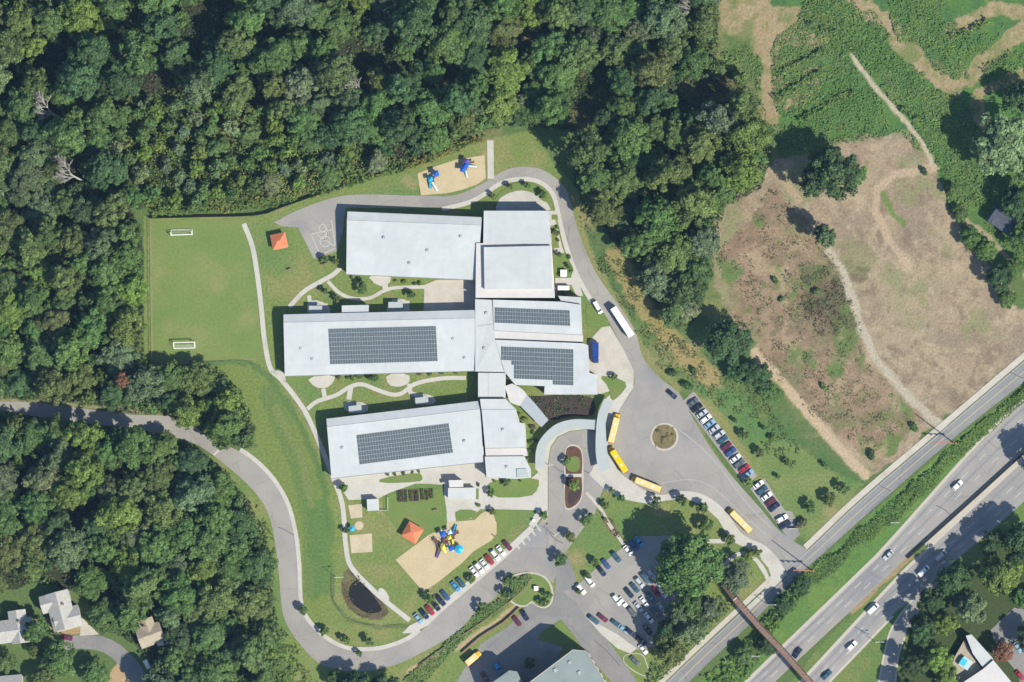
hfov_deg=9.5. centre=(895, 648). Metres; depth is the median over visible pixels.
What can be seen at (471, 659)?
school bus
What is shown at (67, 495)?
broadleaf tree
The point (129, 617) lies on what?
broadleaf tree
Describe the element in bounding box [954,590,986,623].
broadleaf tree
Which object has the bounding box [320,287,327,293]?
young tree
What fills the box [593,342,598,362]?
box truck
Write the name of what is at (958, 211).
broadleaf tree
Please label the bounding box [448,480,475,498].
garden classroom
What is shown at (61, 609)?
house
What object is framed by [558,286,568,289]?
utility cabinet
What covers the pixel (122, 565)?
broadleaf tree
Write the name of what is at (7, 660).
broadleaf tree
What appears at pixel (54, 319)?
broadleaf tree
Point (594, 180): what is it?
broadleaf tree
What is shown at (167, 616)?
broadleaf tree
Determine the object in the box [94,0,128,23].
broadleaf tree
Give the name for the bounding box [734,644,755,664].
broadleaf tree
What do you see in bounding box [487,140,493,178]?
path
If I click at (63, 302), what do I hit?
broadleaf tree
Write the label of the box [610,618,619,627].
parked car
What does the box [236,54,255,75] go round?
broadleaf tree
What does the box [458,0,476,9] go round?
broadleaf tree
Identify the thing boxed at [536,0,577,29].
broadleaf tree
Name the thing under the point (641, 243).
broadleaf tree
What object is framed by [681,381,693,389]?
shrub
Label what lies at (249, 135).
broadleaf tree
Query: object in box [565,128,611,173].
broadleaf tree
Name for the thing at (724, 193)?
broadleaf tree
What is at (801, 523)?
shrub
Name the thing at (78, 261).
broadleaf tree
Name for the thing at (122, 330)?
broadleaf tree
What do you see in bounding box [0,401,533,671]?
road
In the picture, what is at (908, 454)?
pavement
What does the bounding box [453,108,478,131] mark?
broadleaf tree
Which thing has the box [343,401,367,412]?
patio
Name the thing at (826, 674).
parked car
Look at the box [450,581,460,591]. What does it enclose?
parked car
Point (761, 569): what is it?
path
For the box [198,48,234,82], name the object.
broadleaf tree
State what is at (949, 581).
broadleaf tree
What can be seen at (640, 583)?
parked suv
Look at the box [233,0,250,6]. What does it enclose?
broadleaf tree
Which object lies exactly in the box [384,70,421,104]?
broadleaf tree
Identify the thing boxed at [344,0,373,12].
broadleaf tree
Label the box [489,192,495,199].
young tree
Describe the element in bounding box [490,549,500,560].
parked suv
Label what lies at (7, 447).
broadleaf tree
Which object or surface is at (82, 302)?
broadleaf tree
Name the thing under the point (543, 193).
young tree
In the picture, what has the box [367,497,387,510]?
garden shed
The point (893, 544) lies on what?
wheel path
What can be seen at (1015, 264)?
broadleaf tree
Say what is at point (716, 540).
path
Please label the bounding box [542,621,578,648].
lawn
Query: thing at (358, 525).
sand circle
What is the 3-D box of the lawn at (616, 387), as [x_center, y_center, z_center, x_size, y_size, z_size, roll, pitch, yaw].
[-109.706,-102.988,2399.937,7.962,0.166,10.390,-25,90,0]
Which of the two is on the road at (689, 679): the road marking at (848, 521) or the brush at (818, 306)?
the road marking at (848, 521)
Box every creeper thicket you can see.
[721,44,775,191]
[767,124,913,152]
[771,0,998,208]
[772,70,822,100]
[777,48,825,77]
[798,89,855,123]
[801,0,891,58]
[820,25,842,37]
[865,0,1004,79]
[900,107,924,122]
[950,18,989,39]
[959,164,1023,259]
[981,51,1013,72]
[983,50,1023,95]
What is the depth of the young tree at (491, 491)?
2396.95 m
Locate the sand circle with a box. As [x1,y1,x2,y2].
[355,521,362,529]
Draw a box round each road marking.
[660,479,767,535]
[668,362,1023,681]
[678,371,1023,681]
[678,429,770,527]
[744,400,1023,681]
[749,403,1023,681]
[773,446,1023,681]
[799,457,1023,681]
[825,497,1023,681]
[828,615,892,681]
[878,594,915,681]
[894,637,905,681]
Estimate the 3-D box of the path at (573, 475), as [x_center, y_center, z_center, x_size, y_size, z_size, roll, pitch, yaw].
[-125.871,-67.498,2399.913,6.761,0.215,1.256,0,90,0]
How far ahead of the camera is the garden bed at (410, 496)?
2399.53 m
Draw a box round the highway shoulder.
[922,450,1023,545]
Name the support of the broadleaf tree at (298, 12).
on the ground at (940, 338)
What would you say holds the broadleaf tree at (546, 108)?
on the ground at (940, 338)
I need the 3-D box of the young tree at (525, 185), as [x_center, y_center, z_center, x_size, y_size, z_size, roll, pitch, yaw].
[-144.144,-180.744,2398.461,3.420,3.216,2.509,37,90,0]
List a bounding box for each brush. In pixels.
[150,135,486,217]
[256,505,299,661]
[345,573,381,617]
[529,396,595,417]
[580,216,799,471]
[600,512,620,536]
[655,427,673,446]
[717,189,908,447]
[801,269,852,334]
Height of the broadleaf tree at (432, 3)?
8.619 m
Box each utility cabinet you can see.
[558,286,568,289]
[560,270,566,276]
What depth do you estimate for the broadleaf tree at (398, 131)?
2384.33 m
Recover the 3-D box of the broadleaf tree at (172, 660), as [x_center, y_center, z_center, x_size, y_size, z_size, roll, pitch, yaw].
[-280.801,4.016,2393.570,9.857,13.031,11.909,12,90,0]
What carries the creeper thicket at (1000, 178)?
on the ground at (940, 338)
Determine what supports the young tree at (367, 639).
on the ground at (940, 338)
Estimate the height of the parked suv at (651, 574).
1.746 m
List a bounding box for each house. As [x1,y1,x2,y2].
[0,609,31,643]
[0,674,22,681]
[39,589,83,631]
[136,616,164,648]
[987,204,1016,236]
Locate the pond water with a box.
[349,580,381,612]
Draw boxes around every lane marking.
[761,418,1021,676]
[771,439,1016,676]
[822,487,1012,670]
[831,492,1020,670]
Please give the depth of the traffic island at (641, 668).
2399.81 m
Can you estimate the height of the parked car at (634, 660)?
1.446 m
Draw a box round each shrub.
[667,369,676,376]
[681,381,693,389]
[690,366,696,374]
[772,277,778,283]
[795,518,806,527]
[805,20,812,25]
[812,288,820,294]
[820,383,826,389]
[867,449,874,459]
[910,423,918,431]
[920,167,927,175]
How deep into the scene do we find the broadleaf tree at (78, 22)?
2386.16 m
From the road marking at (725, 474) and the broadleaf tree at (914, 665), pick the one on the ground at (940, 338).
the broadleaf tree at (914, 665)
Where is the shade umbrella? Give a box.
[455,545,463,553]
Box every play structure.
[427,170,438,190]
[433,524,458,557]
[460,159,476,176]
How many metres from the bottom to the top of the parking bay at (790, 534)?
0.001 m
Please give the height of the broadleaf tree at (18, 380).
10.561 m
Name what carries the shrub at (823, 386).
on the ground at (940, 338)
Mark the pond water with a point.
(361, 596)
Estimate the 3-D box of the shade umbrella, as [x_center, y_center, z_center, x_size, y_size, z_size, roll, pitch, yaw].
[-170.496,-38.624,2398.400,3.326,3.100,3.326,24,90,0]
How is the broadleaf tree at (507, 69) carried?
on the ground at (940, 338)
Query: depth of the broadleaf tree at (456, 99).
2383.59 m
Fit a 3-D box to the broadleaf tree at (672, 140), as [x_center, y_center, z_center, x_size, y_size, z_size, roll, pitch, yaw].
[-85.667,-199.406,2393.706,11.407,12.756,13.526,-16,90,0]
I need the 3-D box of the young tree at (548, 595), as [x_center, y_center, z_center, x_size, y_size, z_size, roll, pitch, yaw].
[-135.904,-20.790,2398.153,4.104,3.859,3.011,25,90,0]
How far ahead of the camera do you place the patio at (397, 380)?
2399.91 m
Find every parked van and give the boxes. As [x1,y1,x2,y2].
[143,659,150,668]
[584,578,594,586]
[592,300,602,313]
[866,603,878,614]
[917,565,929,576]
[934,550,946,561]
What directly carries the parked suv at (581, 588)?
on the parking lot at (596, 599)
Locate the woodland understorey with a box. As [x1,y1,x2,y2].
[0,0,768,681]
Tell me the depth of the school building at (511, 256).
2393.56 m
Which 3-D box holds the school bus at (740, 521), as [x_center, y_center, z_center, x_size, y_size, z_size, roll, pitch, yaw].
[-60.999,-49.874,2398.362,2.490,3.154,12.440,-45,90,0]
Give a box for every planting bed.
[530,395,594,419]
[568,484,580,504]
[599,511,621,537]
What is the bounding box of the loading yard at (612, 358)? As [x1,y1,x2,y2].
[588,326,633,385]
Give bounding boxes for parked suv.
[157,641,167,646]
[435,594,445,605]
[474,562,484,573]
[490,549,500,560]
[493,661,502,673]
[576,583,585,594]
[588,614,599,624]
[611,551,621,562]
[612,594,620,605]
[625,627,636,637]
[627,606,637,617]
[628,539,638,550]
[634,577,644,587]
[635,636,646,645]
[640,572,649,583]
[645,591,654,602]
[646,568,656,579]
[650,607,660,618]
[658,588,667,597]
[691,403,702,412]
[700,413,711,423]
[713,430,724,439]
[725,447,736,456]
[733,458,744,468]
[756,485,767,495]
[768,502,779,511]
[776,514,787,522]
[779,520,791,529]
[846,640,857,651]
[952,480,962,490]
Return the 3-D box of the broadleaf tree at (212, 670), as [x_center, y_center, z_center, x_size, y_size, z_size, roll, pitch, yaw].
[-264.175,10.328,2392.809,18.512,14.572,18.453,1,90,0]
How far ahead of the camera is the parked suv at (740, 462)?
2398.74 m
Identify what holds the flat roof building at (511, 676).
on the ground at (940, 338)
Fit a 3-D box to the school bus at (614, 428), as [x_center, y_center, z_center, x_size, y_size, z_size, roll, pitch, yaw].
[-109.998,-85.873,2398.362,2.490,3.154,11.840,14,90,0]
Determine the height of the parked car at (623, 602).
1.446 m
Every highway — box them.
[750,403,1023,681]
[803,461,1023,681]
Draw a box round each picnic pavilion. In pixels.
[270,232,287,249]
[401,521,423,543]
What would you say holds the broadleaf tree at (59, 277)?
on the ground at (940, 338)
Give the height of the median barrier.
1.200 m
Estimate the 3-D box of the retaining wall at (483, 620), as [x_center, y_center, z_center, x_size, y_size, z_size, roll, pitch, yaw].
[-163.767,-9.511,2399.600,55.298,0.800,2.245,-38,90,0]
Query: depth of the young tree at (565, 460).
2397.00 m
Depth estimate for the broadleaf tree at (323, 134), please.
2390.39 m
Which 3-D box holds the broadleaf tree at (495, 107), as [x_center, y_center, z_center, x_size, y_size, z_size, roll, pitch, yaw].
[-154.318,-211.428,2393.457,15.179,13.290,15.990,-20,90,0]
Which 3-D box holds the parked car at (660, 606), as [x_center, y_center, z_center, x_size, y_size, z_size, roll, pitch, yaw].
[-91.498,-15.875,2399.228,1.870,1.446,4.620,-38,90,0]
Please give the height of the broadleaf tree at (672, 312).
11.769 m
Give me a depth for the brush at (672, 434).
2399.59 m
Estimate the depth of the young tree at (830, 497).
2395.34 m
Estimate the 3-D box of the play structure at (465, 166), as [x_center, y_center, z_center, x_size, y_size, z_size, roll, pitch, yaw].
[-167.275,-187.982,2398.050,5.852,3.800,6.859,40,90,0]
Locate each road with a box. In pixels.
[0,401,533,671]
[274,167,806,569]
[457,552,636,681]
[510,430,602,582]
[667,361,1023,681]
[880,581,937,681]
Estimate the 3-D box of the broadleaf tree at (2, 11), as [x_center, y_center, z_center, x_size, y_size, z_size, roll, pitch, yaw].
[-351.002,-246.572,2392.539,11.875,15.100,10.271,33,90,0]
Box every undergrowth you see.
[0,0,770,323]
[0,213,252,447]
[0,214,252,446]
[0,416,280,676]
[114,90,406,209]
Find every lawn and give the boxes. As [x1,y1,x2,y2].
[379,473,422,482]
[383,489,446,542]
[455,510,476,518]
[476,489,478,498]
[488,478,538,496]
[492,510,526,530]
[496,182,549,201]
[509,574,550,606]
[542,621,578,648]
[551,225,558,247]
[552,215,557,219]
[553,253,572,277]
[557,285,575,294]
[566,456,579,471]
[586,305,601,328]
[601,376,625,400]
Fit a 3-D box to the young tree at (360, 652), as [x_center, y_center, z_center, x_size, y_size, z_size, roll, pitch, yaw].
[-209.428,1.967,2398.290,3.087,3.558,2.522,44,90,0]
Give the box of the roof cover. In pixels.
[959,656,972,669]
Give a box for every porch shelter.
[309,306,322,311]
[348,405,361,412]
[388,302,402,307]
[415,397,428,404]
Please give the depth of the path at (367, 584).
2399.92 m
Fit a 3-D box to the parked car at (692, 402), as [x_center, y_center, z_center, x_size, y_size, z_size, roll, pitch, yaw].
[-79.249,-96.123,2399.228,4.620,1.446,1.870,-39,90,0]
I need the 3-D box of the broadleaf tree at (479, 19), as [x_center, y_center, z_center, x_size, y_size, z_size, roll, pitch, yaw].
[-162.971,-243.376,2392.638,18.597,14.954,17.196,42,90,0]
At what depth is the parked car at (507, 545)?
2399.04 m
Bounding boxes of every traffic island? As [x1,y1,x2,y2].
[565,446,581,507]
[624,654,648,675]
[652,425,675,448]
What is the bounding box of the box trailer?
[610,306,633,337]
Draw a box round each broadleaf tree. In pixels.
[0,4,6,26]
[0,26,24,67]
[0,63,12,93]
[0,113,23,146]
[0,149,16,186]
[0,197,8,209]
[0,206,28,254]
[0,237,6,264]
[0,263,22,298]
[0,292,31,329]
[0,323,10,336]
[0,329,27,370]
[0,364,7,376]
[0,424,23,463]
[0,461,19,497]
[0,498,23,539]
[0,533,23,573]
[0,574,8,594]
[0,650,17,674]
[1,0,37,37]
[1,486,20,505]
[3,85,40,121]
[4,160,46,208]
[4,366,38,397]
[12,417,49,457]
[13,227,48,268]
[15,280,51,316]
[15,487,53,523]
[16,138,53,169]
[16,522,55,560]
[18,67,49,101]
[19,33,46,60]
[19,115,50,142]
[19,314,48,339]
[19,335,60,375]
[21,192,59,228]
[21,462,61,496]
[21,555,43,581]
[22,257,57,288]
[22,615,48,642]
[27,641,44,657]
[29,665,56,681]
[32,1,64,37]
[33,215,62,249]
[33,367,71,405]
[34,306,72,337]
[38,506,71,538]
[40,114,85,158]
[41,437,73,475]
[42,157,64,181]
[42,639,76,676]
[43,85,73,111]
[43,180,62,202]
[43,413,73,443]
[43,525,88,572]
[44,0,56,6]
[44,260,86,296]
[46,245,69,267]
[48,475,87,510]
[50,292,76,311]
[50,326,90,371]
[51,188,79,215]
[56,57,99,101]
[57,223,87,258]
[58,0,99,41]
[61,358,96,394]
[61,419,104,451]
[63,447,104,490]
[66,100,87,122]
[67,32,112,70]
[68,195,99,227]
[68,248,93,279]
[71,563,108,601]
[74,304,109,349]
[75,290,96,313]
[79,479,97,499]
[79,657,110,681]
[80,509,107,537]
[82,96,117,132]
[82,147,129,191]
[82,227,117,259]
[83,129,112,150]
[84,534,118,564]
[86,252,127,289]
[86,597,121,634]
[87,284,124,316]
[89,86,111,103]
[90,0,99,8]
[90,12,117,36]
[93,190,131,230]
[93,434,119,468]
[93,494,142,533]
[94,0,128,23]
[94,474,119,499]
[96,59,143,100]
[96,338,140,376]
[99,373,128,411]
[106,306,146,345]
[109,240,144,269]
[109,425,153,468]
[109,544,145,584]
[113,105,133,127]
[113,595,147,632]
[114,220,143,244]
[114,371,129,387]
[115,270,149,306]
[115,472,149,504]
[118,27,158,74]
[118,183,145,210]
[119,523,141,549]
[121,565,159,611]
[122,364,165,404]
[134,524,181,568]
[138,0,178,15]
[140,458,176,494]
[140,489,182,528]
[141,11,181,43]
[142,665,171,681]
[144,429,177,464]
[149,562,171,588]
[153,359,185,392]
[153,605,180,630]
[156,391,182,413]
[156,571,201,616]
[157,667,179,681]
[158,35,190,72]
[163,621,195,652]
[163,644,186,673]
[164,512,202,550]
[166,551,193,578]
[169,394,206,429]
[171,473,215,512]
[174,672,197,681]
[175,445,209,482]
[176,0,198,5]
[179,69,215,105]
[179,361,217,398]
[179,664,198,679]
[182,523,233,564]
[182,645,203,669]
[183,605,205,625]
[185,558,217,586]
[191,615,226,655]
[194,651,239,681]
[195,576,238,620]
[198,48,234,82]
[199,496,233,534]
[200,396,216,419]
[205,136,229,157]
[205,409,244,450]
[208,556,245,588]
[209,471,237,508]
[211,385,244,416]
[214,29,256,59]
[216,611,243,638]
[216,640,239,662]
[220,70,255,116]
[222,541,251,564]
[225,509,256,545]
[226,5,264,36]
[229,634,268,672]
[231,583,271,627]
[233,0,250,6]
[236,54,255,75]
[238,123,261,148]
[241,543,278,583]
[243,667,276,681]
[248,0,285,18]
[248,36,293,80]
[249,619,284,648]
[258,71,286,100]
[259,170,284,195]
[267,98,294,122]
[276,0,316,26]
[283,62,320,107]
[285,28,312,60]
[285,57,306,73]
[285,105,322,138]
[298,131,321,152]
[306,0,331,29]
[307,90,331,118]
[308,35,338,61]
[311,49,358,95]
[313,122,341,149]
[317,164,343,188]
[324,7,355,42]
[326,668,346,681]
[328,103,372,145]
[331,87,363,109]
[340,669,369,681]
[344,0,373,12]
[359,86,397,123]
[362,17,391,46]
[364,66,390,92]
[364,116,386,145]
[364,148,387,173]
[370,673,400,681]
[372,0,405,9]
[378,110,421,149]
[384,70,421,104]
[391,0,434,48]
[392,38,416,61]
[409,88,451,128]
[418,122,451,153]
[420,0,437,15]
[420,57,445,85]
[425,19,471,64]
[436,81,475,115]
[438,0,462,23]
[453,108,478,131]
[454,0,496,47]
[456,41,491,76]
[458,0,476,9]
[465,70,488,102]
[470,98,484,117]
[480,86,518,125]
[483,47,531,93]
[485,0,523,19]
[487,13,523,49]
[515,0,545,6]
[517,48,546,79]
[518,98,545,127]
[519,1,544,29]
[521,77,546,102]
[524,657,534,667]
[529,28,566,64]
[532,90,572,125]
[535,57,578,92]
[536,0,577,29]
[559,33,601,73]
[565,0,597,10]
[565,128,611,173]
[572,3,590,27]
[576,163,611,198]
[579,25,604,48]
[580,189,624,226]
[584,0,629,35]
[591,108,618,129]
[599,29,637,67]
[605,95,635,118]
[606,63,640,98]
[606,162,644,199]
[608,114,651,160]
[619,152,645,174]
[620,227,655,260]
[622,0,645,20]
[625,16,651,44]
[630,40,651,62]
[630,47,673,87]
[633,193,680,242]
[634,84,670,115]
[635,260,677,301]
[640,144,664,170]
[642,113,666,142]
[643,0,689,38]
[643,154,692,194]
[651,629,669,649]
[652,232,695,274]
[654,563,676,594]
[654,638,685,667]
[655,530,726,597]
[656,34,690,65]
[657,617,675,639]
[658,296,689,329]
[663,120,688,152]
[663,271,705,309]
[663,601,690,626]
[670,180,717,226]
[673,616,707,644]
[675,585,703,618]
[676,43,712,80]
[678,299,701,323]
[679,0,715,12]
[679,122,724,169]
[681,109,699,133]
[682,256,713,282]
[687,224,720,258]
[688,4,719,39]
[693,99,737,140]
[695,163,727,187]
[699,595,722,620]
[702,318,753,365]
[709,181,735,211]
[718,151,764,192]
[721,558,753,594]
[723,111,771,156]
[725,88,758,119]
[725,360,744,380]
[734,360,772,390]
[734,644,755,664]
[744,548,754,560]
[757,637,776,655]
[760,382,783,403]
[772,593,794,615]
[789,573,812,596]
[798,169,818,197]
[802,143,861,200]
[811,223,836,247]
[843,166,866,184]
[898,653,929,677]
[898,678,915,681]
[907,613,936,648]
[916,587,945,613]
[922,642,953,674]
[931,611,960,635]
[934,666,959,681]
[937,559,974,597]
[944,183,960,197]
[952,204,968,222]
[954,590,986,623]
[959,225,983,249]
[968,112,1023,175]
[974,238,997,260]
[977,556,1022,595]
[980,527,1004,555]
[983,263,1014,290]
[992,640,1014,662]
[996,287,1016,308]
[999,184,1023,222]
[1002,521,1023,562]
[1003,79,1023,118]
[1005,256,1023,278]
[1009,222,1023,251]
[1009,582,1023,608]
[1015,155,1023,181]
[1016,624,1023,651]
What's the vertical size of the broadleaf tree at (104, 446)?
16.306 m
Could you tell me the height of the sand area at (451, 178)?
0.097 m
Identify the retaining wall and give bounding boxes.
[419,579,530,664]
[461,607,519,652]
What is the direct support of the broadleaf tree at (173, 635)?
on the ground at (940, 338)
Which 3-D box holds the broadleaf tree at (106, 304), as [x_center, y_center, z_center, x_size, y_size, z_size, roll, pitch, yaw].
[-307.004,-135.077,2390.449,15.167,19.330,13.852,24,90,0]
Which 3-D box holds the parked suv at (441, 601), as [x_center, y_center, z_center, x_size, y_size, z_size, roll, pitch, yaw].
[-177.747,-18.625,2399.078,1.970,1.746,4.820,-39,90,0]
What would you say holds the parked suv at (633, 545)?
on the parking lot at (596, 599)
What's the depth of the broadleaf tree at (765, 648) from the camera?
2394.01 m
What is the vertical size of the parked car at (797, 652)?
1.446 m
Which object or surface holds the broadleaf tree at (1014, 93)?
on the ground at (940, 338)
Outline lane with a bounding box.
[61,635,143,681]
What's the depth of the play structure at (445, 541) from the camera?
2398.35 m
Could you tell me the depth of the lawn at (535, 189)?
2399.86 m
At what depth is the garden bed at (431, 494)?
2399.53 m
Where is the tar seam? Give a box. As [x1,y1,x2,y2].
[594,640,618,664]
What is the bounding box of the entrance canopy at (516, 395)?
[506,384,526,405]
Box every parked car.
[61,634,72,640]
[413,613,423,623]
[419,608,428,619]
[425,605,434,615]
[431,601,440,610]
[440,590,449,600]
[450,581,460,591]
[455,577,465,587]
[469,566,478,576]
[479,558,488,569]
[480,671,488,681]
[484,554,494,564]
[496,545,505,555]
[502,540,512,550]
[512,615,521,626]
[520,609,528,620]
[596,565,606,576]
[597,613,607,622]
[601,558,610,569]
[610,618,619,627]
[618,624,626,633]
[619,596,627,607]
[623,545,632,555]
[624,587,633,597]
[630,582,639,592]
[630,655,639,665]
[633,601,643,611]
[634,536,643,546]
[638,644,647,654]
[639,596,648,607]
[643,624,652,635]
[644,612,653,622]
[651,586,660,596]
[657,602,665,612]
[666,389,676,399]
[687,397,698,406]
[696,409,707,418]
[704,419,714,428]
[709,424,719,433]
[717,435,727,444]
[721,441,731,450]
[730,453,740,462]
[738,464,749,473]
[742,469,753,478]
[752,480,763,489]
[761,491,771,500]
[765,497,775,506]
[792,647,801,658]
[821,669,831,679]
[883,550,893,559]
[1012,642,1021,652]
[1015,670,1023,680]
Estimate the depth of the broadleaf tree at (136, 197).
2389.09 m
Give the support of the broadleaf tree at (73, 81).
on the ground at (940, 338)
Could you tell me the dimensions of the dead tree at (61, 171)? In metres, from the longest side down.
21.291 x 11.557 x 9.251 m
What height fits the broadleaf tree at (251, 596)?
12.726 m
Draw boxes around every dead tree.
[32,90,63,119]
[53,154,84,183]
[345,62,363,98]
[679,0,690,14]
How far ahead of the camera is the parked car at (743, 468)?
2399.06 m
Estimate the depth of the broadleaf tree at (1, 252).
2391.10 m
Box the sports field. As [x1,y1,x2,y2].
[151,219,260,358]
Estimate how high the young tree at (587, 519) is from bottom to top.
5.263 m
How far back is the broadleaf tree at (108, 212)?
2384.72 m
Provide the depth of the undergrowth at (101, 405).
2399.30 m
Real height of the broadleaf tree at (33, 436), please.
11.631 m
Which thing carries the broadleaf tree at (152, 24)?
on the ground at (940, 338)
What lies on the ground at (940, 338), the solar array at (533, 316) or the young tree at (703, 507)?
the young tree at (703, 507)
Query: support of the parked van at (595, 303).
on the road at (648, 405)
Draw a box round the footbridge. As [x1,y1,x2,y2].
[718,580,813,681]
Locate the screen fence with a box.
[150,140,476,218]
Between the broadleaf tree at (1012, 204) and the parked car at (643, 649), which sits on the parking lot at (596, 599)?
the parked car at (643, 649)
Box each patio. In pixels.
[307,300,329,313]
[309,375,334,387]
[336,462,538,522]
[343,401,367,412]
[369,275,390,285]
[386,373,409,386]
[387,299,409,311]
[413,395,435,404]
[424,280,476,310]
[496,190,550,210]
[589,346,610,393]
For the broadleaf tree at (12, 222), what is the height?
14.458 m
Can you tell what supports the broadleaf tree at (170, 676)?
on the ground at (940, 338)
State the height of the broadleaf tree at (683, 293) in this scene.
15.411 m
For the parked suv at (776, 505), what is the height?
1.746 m
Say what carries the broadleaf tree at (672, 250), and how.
on the ground at (940, 338)
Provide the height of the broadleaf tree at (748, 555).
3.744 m
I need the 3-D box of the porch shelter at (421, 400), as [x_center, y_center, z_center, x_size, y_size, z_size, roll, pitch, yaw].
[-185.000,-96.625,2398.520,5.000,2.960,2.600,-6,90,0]
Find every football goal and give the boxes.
[170,229,192,235]
[173,342,194,348]
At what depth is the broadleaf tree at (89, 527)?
2389.72 m
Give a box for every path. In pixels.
[242,223,410,621]
[271,371,285,381]
[288,267,341,307]
[306,376,465,410]
[321,388,326,398]
[327,280,423,300]
[346,386,352,399]
[382,284,388,290]
[407,384,425,396]
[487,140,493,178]
[565,474,581,476]
[585,491,624,544]
[672,365,1023,681]
[707,539,723,542]
[723,552,768,578]
[751,408,1023,681]
[756,563,765,575]
[760,424,1023,681]
[808,468,1023,679]
[815,482,1023,681]
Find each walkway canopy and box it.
[520,395,547,426]
[535,419,594,467]
[596,399,612,471]
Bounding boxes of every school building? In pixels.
[284,296,597,397]
[326,399,530,478]
[346,211,554,297]
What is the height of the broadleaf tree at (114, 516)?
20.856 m
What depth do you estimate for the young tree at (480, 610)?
2395.85 m
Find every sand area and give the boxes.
[348,504,361,518]
[349,533,371,552]
[396,511,496,591]
[417,155,485,194]
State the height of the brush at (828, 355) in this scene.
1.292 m
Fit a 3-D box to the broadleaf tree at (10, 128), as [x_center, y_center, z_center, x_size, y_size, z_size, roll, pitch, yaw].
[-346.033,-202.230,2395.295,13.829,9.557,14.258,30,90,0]
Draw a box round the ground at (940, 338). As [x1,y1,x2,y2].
[0,0,1023,681]
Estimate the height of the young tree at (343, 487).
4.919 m
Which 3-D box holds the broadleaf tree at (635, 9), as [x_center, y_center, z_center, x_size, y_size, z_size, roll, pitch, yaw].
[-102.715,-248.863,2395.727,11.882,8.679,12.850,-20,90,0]
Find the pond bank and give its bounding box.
[342,571,388,617]
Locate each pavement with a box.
[239,448,420,650]
[378,588,388,601]
[403,526,533,632]
[442,177,593,302]
[529,419,595,527]
[549,211,582,295]
[586,617,636,652]
[589,449,786,612]
[595,381,633,448]
[658,576,771,681]
[803,352,1023,548]
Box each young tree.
[298,605,307,615]
[319,626,329,636]
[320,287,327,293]
[321,256,328,264]
[334,295,340,303]
[338,483,347,492]
[340,636,350,643]
[342,527,349,532]
[355,650,362,656]
[357,281,366,294]
[364,637,373,644]
[369,374,377,380]
[407,290,415,297]
[423,594,434,603]
[467,575,475,583]
[477,601,487,616]
[487,488,494,497]
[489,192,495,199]
[489,507,495,514]
[501,588,513,597]
[502,575,516,585]
[503,479,509,486]
[523,182,530,187]
[539,190,546,198]
[539,511,547,518]
[539,599,549,605]
[543,591,552,597]
[554,551,567,566]
[562,456,570,465]
[563,531,574,542]
[568,479,579,491]
[579,512,593,525]
[584,572,591,578]
[592,558,598,566]
[600,502,609,508]
[610,373,617,380]
[617,494,624,502]
[652,496,661,509]
[676,494,686,505]
[695,501,708,513]
[698,518,713,533]
[726,534,735,545]
[740,431,748,439]
[744,476,752,486]
[753,547,762,556]
[756,447,764,457]
[768,434,775,440]
[784,458,789,465]
[804,499,815,512]
[821,462,828,468]
[822,492,835,507]
[838,482,850,495]
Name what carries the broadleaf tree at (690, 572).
on the ground at (940, 338)
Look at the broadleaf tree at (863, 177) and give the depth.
2393.45 m
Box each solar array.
[328,326,437,363]
[357,423,452,463]
[495,307,569,325]
[501,346,572,384]
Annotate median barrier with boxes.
[907,452,1023,558]
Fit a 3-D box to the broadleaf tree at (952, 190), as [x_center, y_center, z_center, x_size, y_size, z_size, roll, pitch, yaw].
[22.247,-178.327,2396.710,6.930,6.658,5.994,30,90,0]
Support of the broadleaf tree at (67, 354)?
on the ground at (940, 338)
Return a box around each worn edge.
[150,220,152,358]
[152,359,254,359]
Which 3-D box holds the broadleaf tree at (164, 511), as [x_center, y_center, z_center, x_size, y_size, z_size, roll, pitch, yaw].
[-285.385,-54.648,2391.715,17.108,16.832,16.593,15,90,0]
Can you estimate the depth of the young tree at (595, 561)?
2396.89 m
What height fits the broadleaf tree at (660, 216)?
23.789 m
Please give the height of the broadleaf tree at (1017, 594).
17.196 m
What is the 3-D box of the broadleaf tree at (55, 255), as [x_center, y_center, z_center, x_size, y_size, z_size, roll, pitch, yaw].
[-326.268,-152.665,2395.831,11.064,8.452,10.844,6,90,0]
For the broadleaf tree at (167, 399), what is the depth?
2390.06 m
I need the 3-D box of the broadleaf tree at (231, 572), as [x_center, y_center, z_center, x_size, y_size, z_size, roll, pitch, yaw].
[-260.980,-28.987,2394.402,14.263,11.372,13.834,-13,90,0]
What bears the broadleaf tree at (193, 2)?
on the ground at (940, 338)
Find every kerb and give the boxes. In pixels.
[507,572,553,607]
[564,444,583,509]
[623,653,649,676]
[650,423,677,450]
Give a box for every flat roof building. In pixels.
[494,670,523,681]
[530,650,606,681]
[949,634,1010,681]
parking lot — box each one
[563,536,700,649]
[991,608,1023,681]
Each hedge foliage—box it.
[170,646,318,681]
[405,574,532,681]
[648,595,734,681]
[704,589,801,681]
[807,390,1023,589]
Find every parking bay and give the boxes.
[682,391,756,483]
[750,479,799,541]
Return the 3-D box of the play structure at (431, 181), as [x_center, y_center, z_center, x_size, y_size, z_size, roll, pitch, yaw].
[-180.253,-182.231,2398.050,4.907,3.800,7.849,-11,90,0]
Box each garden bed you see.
[397,490,403,501]
[404,490,407,501]
[409,490,412,500]
[413,490,418,500]
[420,489,423,499]
[425,489,428,499]
[429,489,433,497]
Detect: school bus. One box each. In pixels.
[465,651,481,665]
[608,413,620,442]
[608,446,627,473]
[631,476,661,492]
[727,507,752,533]
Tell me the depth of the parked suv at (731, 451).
2398.74 m
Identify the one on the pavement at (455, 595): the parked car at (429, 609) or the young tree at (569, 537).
the parked car at (429, 609)
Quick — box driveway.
[80,618,97,635]
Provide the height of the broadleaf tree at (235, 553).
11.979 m

